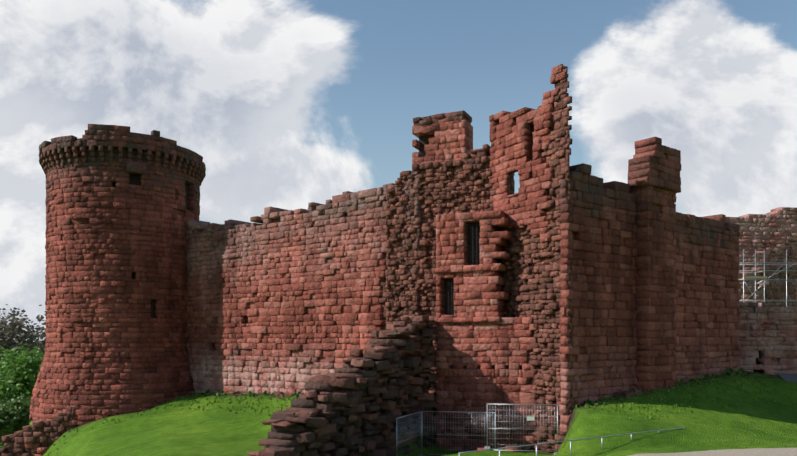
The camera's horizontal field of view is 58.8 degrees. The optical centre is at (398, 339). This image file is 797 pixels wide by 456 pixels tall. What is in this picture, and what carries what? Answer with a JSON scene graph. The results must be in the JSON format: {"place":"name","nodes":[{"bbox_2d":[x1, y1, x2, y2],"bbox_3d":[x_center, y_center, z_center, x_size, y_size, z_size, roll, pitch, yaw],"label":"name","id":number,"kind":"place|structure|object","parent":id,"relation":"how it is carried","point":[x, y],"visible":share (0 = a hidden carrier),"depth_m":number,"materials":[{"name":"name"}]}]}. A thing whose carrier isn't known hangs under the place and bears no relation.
{"place":"outdoors","nodes":[
{"label":"outdoors","id":0,"kind":"place"},
{"bbox_2d":[0,342,796,455],"bbox_3d":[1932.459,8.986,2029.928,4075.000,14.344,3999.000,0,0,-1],"label":"terrain","id":1,"kind":"structure","parent":0,"point":[169,430],"depth_m":32.73,"materials":[{"name":"green plant"}]},
{"bbox_2d":[0,325,23,366],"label":"bare tree","id":2,"kind":"object","parent":1,"relation":"on","point":[6,337],"visible":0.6,"depth_m":94.17,"materials":[{"name":"grey plant"}]},
{"bbox_2d":[0,365,31,447],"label":"bush","id":3,"kind":"object","parent":1,"relation":"on","point":[7,385],"visible":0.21,"depth_m":58.99,"materials":[{"name":"green plant"}]},
{"bbox_2d":[0,393,32,447],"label":"bush","id":4,"kind":"object","parent":1,"relation":"on","point":[14,416],"visible":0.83,"depth_m":53.30,"materials":[{"name":"green plant"}]},
{"bbox_2d":[0,344,44,402],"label":"bush","id":5,"kind":"object","parent":1,"relation":"on","point":[29,366],"visible":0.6,"depth_m":64.71,"materials":[{"name":"green plant"}]},
{"bbox_2d":[0,312,44,366],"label":"bare tree","id":6,"kind":"object","parent":1,"relation":"on","point":[15,344],"visible":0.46,"depth_m":97.13,"materials":[{"name":"plant"}]},
{"bbox_2d":[0,304,45,356],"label":"bare tree","id":7,"kind":"object","parent":1,"relation":"on","point":[34,332],"visible":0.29,"depth_m":103.16,"materials":[{"name":"plant"}]},
{"bbox_2d":[21,318,45,356],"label":"bare tree","id":8,"kind":"object","parent":1,"relation":"on","point":[40,338],"depth_m":117.52,"materials":[{"name":"grey plant"}]},
{"bbox_2d":[37,410,521,452],"bbox_3d":[-8.740,6.265,39.067,33.071,4.190,4.827,0,0,28],"label":"loose rubble","id":9,"kind":"object","parent":1,"relation":"on","point":[45,449],"visible":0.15,"depth_m":30.96,"materials":[{"name":"stone"}]},
{"bbox_2d":[247,314,439,455],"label":"ruined stone wall","id":10,"kind":"structure","parent":1,"relation":"on","point":[345,438],"depth_m":30.08,"materials":[{"name":"stone"}]},
{"bbox_2d":[0,64,796,455],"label":"castle","id":11,"kind":"structure","parent":1,"relation":"on","point":[576,286],"depth_m":37.94,"materials":[{"name":"stone"}]},
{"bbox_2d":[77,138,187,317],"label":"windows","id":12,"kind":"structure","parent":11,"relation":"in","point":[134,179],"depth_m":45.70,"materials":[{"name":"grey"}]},
{"bbox_2d":[442,225,479,314],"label":"window grilles","id":13,"kind":"object","parent":11,"relation":"attached to","point":[445,301],"depth_m":34.28,"materials":[{"name":"black metal"}]},
{"bbox_2d":[419,125,759,372],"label":"dark openings","id":14,"kind":"object","parent":11,"relation":"in","point":[424,140],"visible":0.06,"depth_m":34.24,"materials":[{"name":"grey"}]},
{"bbox_2d":[738,249,796,306],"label":"scaffolding","id":15,"kind":"object","parent":11,"relation":"on","point":[762,278],"visible":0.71,"depth_m":57.82,"materials":[{"name":"grey metal"}]},
{"bbox_2d":[396,411,421,455],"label":"fence panel","id":16,"kind":"object","parent":1,"relation":"on","point":[410,434],"visible":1,"depth_m":29.63,"materials":[{"name":"grey metal"}]},
{"bbox_2d":[422,411,494,455],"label":"metal fence","id":17,"kind":"object","parent":1,"relation":"on","point":[471,435],"visible":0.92,"depth_m":30.73,"materials":[{"name":"grey metal"}]},
{"bbox_2d":[201,368,749,403],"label":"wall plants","id":18,"kind":"object","parent":1,"relation":"on","point":[222,392],"depth_m":40.71,"materials":[{"name":"green plant"}]},
{"bbox_2d":[220,369,737,399],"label":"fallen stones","id":19,"kind":"object","parent":1,"relation":"on","point":[623,393],"visible":0.42,"depth_m":35.80,"materials":[{"name":"stone"}]},
{"bbox_2d":[484,404,557,454],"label":"heras fence panel","id":20,"kind":"object","parent":1,"relation":"on","point":[530,418],"visible":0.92,"depth_m":28.76,"materials":[{"name":"grey metal"}]},
{"bbox_2d":[459,427,683,455],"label":"rail fence","id":21,"kind":"object","parent":1,"relation":"on","point":[601,437],"visible":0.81,"depth_m":24.25,"materials":[{"name":"grey metal"}]},
{"bbox_2d":[0,0,796,341],"label":"sky","id":22,"kind":"structure","parent":0,"point":[285,104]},
{"bbox_2d":[629,448,796,455],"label":"gravel path","id":23,"kind":"structure","parent":0,"point":[764,452],"depth_m":15.70,"materials":[{"name":"beige gravel"}]},
{"bbox_2d":[777,373,796,382],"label":"path","id":24,"kind":"structure","parent":0,"point":[788,377],"depth_m":40.83,"materials":[{"name":"grey"}]}
]}

